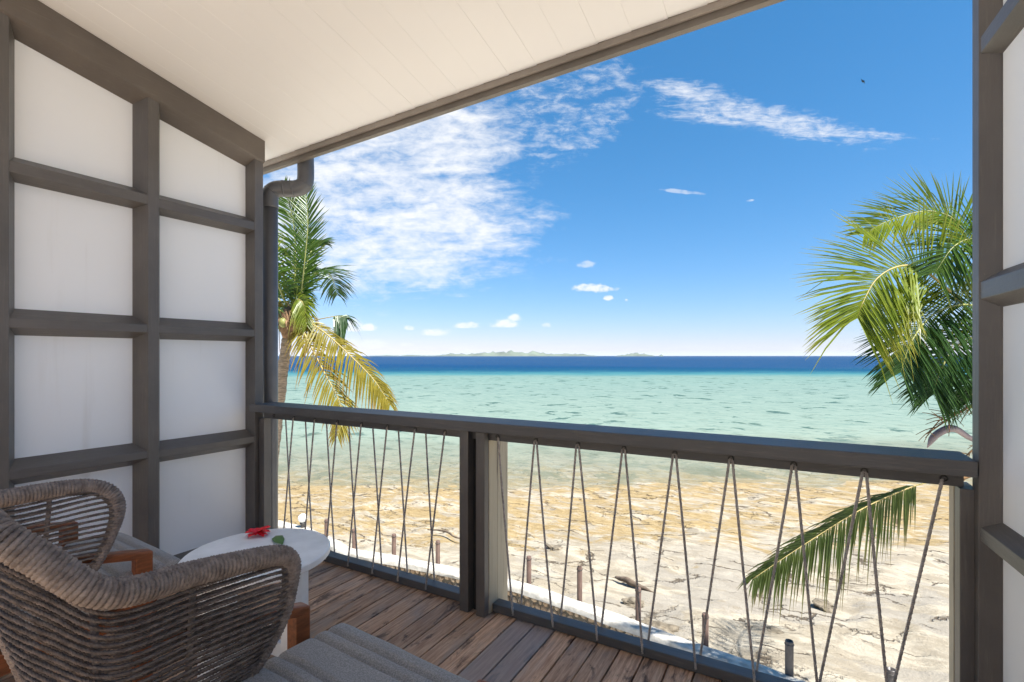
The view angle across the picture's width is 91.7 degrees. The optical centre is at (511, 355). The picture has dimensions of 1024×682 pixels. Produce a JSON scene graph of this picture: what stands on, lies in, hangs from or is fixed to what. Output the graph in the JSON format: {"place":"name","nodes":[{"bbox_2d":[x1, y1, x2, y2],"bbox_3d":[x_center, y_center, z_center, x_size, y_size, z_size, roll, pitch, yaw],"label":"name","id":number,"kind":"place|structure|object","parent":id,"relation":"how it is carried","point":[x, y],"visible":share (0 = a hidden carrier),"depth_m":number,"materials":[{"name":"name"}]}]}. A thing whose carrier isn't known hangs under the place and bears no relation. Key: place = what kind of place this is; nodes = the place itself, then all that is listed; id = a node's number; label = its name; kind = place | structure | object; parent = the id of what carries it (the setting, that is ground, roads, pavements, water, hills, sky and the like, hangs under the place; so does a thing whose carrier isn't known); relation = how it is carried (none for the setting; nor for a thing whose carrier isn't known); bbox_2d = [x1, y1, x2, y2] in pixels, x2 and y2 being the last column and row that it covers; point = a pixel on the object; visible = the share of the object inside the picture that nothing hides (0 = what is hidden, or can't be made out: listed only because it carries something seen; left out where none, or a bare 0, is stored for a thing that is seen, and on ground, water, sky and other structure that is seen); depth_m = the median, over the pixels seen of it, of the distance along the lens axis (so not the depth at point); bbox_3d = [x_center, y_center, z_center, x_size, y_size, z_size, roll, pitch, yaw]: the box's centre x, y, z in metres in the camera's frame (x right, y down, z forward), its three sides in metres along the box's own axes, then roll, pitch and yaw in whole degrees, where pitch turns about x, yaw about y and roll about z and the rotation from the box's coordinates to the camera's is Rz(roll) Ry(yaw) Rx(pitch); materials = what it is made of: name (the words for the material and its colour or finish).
{"place":"outdoors","nodes":[
{"label":"outdoors","id":0,"kind":"place"},
{"bbox_2d":[298,514,305,527],"bbox_3d":[-5.495,4.367,13.036,0.230,0.445,0.230,0,0,30],"label":"globe lamp","id":1,"kind":"object","parent":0,"point":[301,518],"visible":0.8,"depth_m":12.97,"materials":[{"name":"white glass"}]},
{"bbox_2d":[38,0,716,160],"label":"ceiling","id":2,"kind":"structure","parent":0,"point":[280,77],"depth_m":2.55,"materials":[{"name":"white paint"}]},
{"bbox_2d":[263,0,784,174],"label":"eave board","id":3,"kind":"object","parent":2,"relation":"attached to","point":[714,12],"visible":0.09,"depth_m":2.54,"materials":[{"name":"paint"}]},
{"bbox_2d":[263,158,313,528],"bbox_3d":[-1.652,1.820,3.661,0.365,6.600,0.122,0,0,-12],"label":"downpipe","id":4,"kind":"object","parent":3,"relation":"attached to","point":[302,184],"visible":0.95,"depth_m":3.60,"materials":[{"name":"grey plastic"}]},
{"bbox_2d":[371,350,595,355],"bbox_3d":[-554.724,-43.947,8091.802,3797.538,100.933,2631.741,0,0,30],"label":"island","id":5,"kind":"structure","parent":0,"point":[513,353],"depth_m":7708.52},
{"bbox_2d":[263,0,971,355],"label":"sky","id":6,"kind":"structure","parent":0,"point":[665,198],"materials":[{"name":"blue"}]},
{"bbox_2d":[278,456,971,681],"bbox_3d":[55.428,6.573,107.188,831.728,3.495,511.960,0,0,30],"label":"beach","id":7,"kind":"structure","parent":0,"point":[854,653],"depth_m":15.12,"materials":[{"name":"beige sand"}]},
{"bbox_2d":[278,177,397,465],"bbox_3d":[-4.741,0.739,10.041,3.817,8.990,4.199,0,0,-30],"label":"palm tree","id":8,"kind":"object","parent":7,"relation":"on","point":[295,319],"visible":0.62,"depth_m":9.53,"materials":[{"name":"green plant"}]},
{"bbox_2d":[435,540,439,563],"bbox_3d":[-1.616,4.650,10.820,0.115,1.240,0.113,0,0,30],"label":"bollard","id":9,"kind":"object","parent":7,"relation":"on","point":[437,543],"visible":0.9,"depth_m":10.78,"materials":[{"name":"wood"}]},
{"bbox_2d":[427,529,459,538],"bbox_3d":[-1.952,5.555,15.498,1.707,0.100,0.207,0,0,35],"label":"driftwood","id":10,"kind":"object","parent":7,"relation":"on","point":[448,532],"visible":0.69,"depth_m":15.60,"materials":[{"name":"brown wood"}]},
{"bbox_2d":[526,556,531,583],"bbox_3d":[0.337,4.635,9.906,0.115,1.270,0.113,0,0,30],"label":"bollard","id":11,"kind":"object","parent":7,"relation":"on","point":[528,569],"visible":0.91,"depth_m":9.87,"materials":[{"name":"wood"}]},
{"bbox_2d":[278,520,805,681],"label":"sea wall","id":12,"kind":"structure","parent":7,"relation":"on","point":[535,597],"depth_m":9.13,"materials":[{"name":"white concrete"}]},
{"bbox_2d":[324,519,328,535],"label":"bollard","id":13,"kind":"object","parent":12,"relation":"on","point":[325,525],"visible":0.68,"depth_m":12.29,"materials":[{"name":"wood"}]},
{"bbox_2d":[352,528,356,548],"bbox_3d":[-3.700,4.665,11.648,0.115,1.210,0.113,0,0,30],"label":"bollard","id":14,"kind":"object","parent":12,"relation":"on","point":[353,539],"visible":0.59,"depth_m":11.61,"materials":[{"name":"wood"}]},
{"bbox_2d":[391,533,395,554],"bbox_3d":[-2.677,4.655,11.262,0.115,1.230,0.113,0,0,30],"label":"bollard","id":15,"kind":"object","parent":12,"relation":"on","point":[393,536],"visible":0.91,"depth_m":11.22,"materials":[{"name":"wood"}]},
{"bbox_2d":[546,544,562,550],"bbox_3d":[1.251,5.618,14.528,0.315,0.149,0.547,0,0,-36],"label":"rock","id":16,"kind":"object","parent":7,"relation":"on","point":[555,547],"visible":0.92,"depth_m":14.45,"materials":[{"name":"beige stone"}]},
{"bbox_2d":[577,563,582,601],"bbox_3d":[1.251,4.556,9.208,0.136,1.429,0.145,0,0,-2],"label":"bollard","id":17,"kind":"object","parent":7,"relation":"on","point":[579,582],"visible":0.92,"depth_m":9.17,"materials":[{"name":"wood"}]},
{"bbox_2d":[621,597,643,607],"bbox_3d":[2.602,5.310,10.653,0.490,0.177,0.349,0,0,7],"label":"rock","id":18,"kind":"object","parent":7,"relation":"on","point":[629,601],"visible":0.64,"depth_m":10.62,"materials":[{"name":"beige stone"}]},
{"bbox_2d":[615,576,652,592],"bbox_3d":[2.855,5.339,11.659,0.161,0.164,1.096,0,0,-40],"label":"driftwood","id":19,"kind":"object","parent":7,"relation":"on","point":[628,581],"visible":0.91,"depth_m":11.66,"materials":[{"name":"brown wood"}]},
{"bbox_2d":[635,587,641,620],"bbox_3d":[2.162,4.620,8.502,0.115,1.300,0.113,0,0,30],"label":"bollard","id":20,"kind":"object","parent":7,"relation":"on","point":[636,611],"visible":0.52,"depth_m":8.47,"materials":[{"name":"wood"}]},
{"bbox_2d":[641,618,654,624],"bbox_3d":[2.652,5.214,9.653,0.355,0.168,0.528,0,0,-41],"label":"rock","id":21,"kind":"object","parent":7,"relation":"on","point":[646,621],"visible":0.25,"depth_m":9.64,"materials":[{"name":"beige stone"}]},
{"bbox_2d":[648,620,678,634],"bbox_3d":[2.864,5.189,9.345,0.738,0.244,0.553,0,0,30],"label":"rock","id":22,"kind":"object","parent":7,"relation":"on","point":[669,628],"visible":0.41,"depth_m":9.34,"materials":[{"name":"beige stone"}]},
{"bbox_2d":[702,612,708,646],"bbox_3d":[3.033,4.655,7.788,0.115,1.230,0.113,0,0,30],"label":"bollard","id":23,"kind":"object","parent":7,"relation":"on","point":[706,639],"visible":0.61,"depth_m":7.75,"materials":[{"name":"wood"}]},
{"bbox_2d":[766,626,783,633],"bbox_3d":[4.941,5.197,9.383,0.376,0.130,0.297,0,0,30],"label":"rock","id":24,"kind":"object","parent":7,"relation":"on","point":[772,629],"visible":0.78,"depth_m":9.32,"materials":[{"name":"beige stone"}]},
{"bbox_2d":[784,639,793,676],"bbox_3d":[3.934,4.655,7.046,0.129,1.230,0.126,0,0,30],"label":"bollard","id":25,"kind":"object","parent":7,"relation":"on","point":[789,657],"visible":1,"depth_m":7.00,"materials":[{"name":"wood"}]},
{"bbox_2d":[812,598,833,613],"bbox_3d":[6.597,5.282,10.515,0.426,0.189,0.473,0,0,30],"label":"rock","id":26,"kind":"object","parent":7,"relation":"on","point":[819,603],"visible":0.87,"depth_m":10.44,"materials":[{"name":"beige stone"}]},
{"bbox_2d":[736,164,971,622],"bbox_3d":[5.788,1.464,5.147,5.825,7.535,3.613,0,0,-28],"label":"palm tree","id":27,"kind":"object","parent":7,"relation":"on","point":[928,382],"visible":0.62,"depth_m":5.26,"materials":[{"name":"green plant"}]},
{"bbox_2d":[887,667,896,681],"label":"bollard","id":28,"kind":"object","parent":7,"relation":"on","point":[890,671],"visible":0.59,"depth_m":6.27,"materials":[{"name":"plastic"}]},
{"bbox_2d":[278,356,971,469],"bbox_3d":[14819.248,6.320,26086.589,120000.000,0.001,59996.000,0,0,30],"label":"sea","id":29,"kind":"structure","parent":0,"point":[828,399],"depth_m":70.23,"materials":[{"name":"liquid"}]},
{"bbox_2d":[617,353,662,355],"bbox_3d":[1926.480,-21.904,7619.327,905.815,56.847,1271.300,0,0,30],"label":"island","id":30,"kind":"structure","parent":0,"point":[636,354],"depth_m":7320.37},
{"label":"terrace","id":31,"kind":"structure","parent":0,"visible":0},
{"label":"balcony slab","id":32,"kind":"structure","parent":31,"relation":"attached to","visible":0},
{"bbox_2d":[0,0,264,558],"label":"partition wall","id":33,"kind":"structure","parent":32,"relation":"on","point":[131,279],"depth_m":2.83,"materials":[{"name":"white paint"}]},
{"bbox_2d":[0,561,725,681],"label":"deck","id":34,"kind":"structure","parent":32,"relation":"on","point":[448,634],"depth_m":2.32,"materials":[{"name":"brown wood"}]},
{"bbox_2d":[0,478,180,681],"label":"rope armchair","id":35,"kind":"object","parent":34,"relation":"on","point":[113,551],"visible":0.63,"depth_m":1.83,"materials":[{"name":"brown wicker"}]},
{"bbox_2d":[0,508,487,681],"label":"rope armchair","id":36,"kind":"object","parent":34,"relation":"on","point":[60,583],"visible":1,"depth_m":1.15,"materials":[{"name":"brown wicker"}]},
{"bbox_2d":[178,528,329,681],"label":"side table","id":37,"kind":"object","parent":34,"relation":"on","point":[311,548],"visible":0.36,"depth_m":2.12,"materials":[{"name":"white paint"}]},
{"bbox_2d":[245,525,283,543],"bbox_3d":[-1.092,0.801,2.229,0.252,0.032,0.118,0,0,30],"label":"red flower","id":38,"kind":"object","parent":37,"relation":"on","point":[262,531],"visible":1,"depth_m":2.24,"materials":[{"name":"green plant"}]},
{"bbox_2d":[250,402,977,681],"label":"balcony railing","id":39,"kind":"object","parent":34,"relation":"attached to","point":[482,590],"visible":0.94,"depth_m":2.23,"materials":[{"name":"grey paint"}]},
{"bbox_2d":[972,0,1023,681],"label":"partition wall","id":40,"kind":"structure","parent":32,"relation":"on","point":[998,244],"depth_m":1.52,"materials":[{"name":"grey paint"}]}
]}

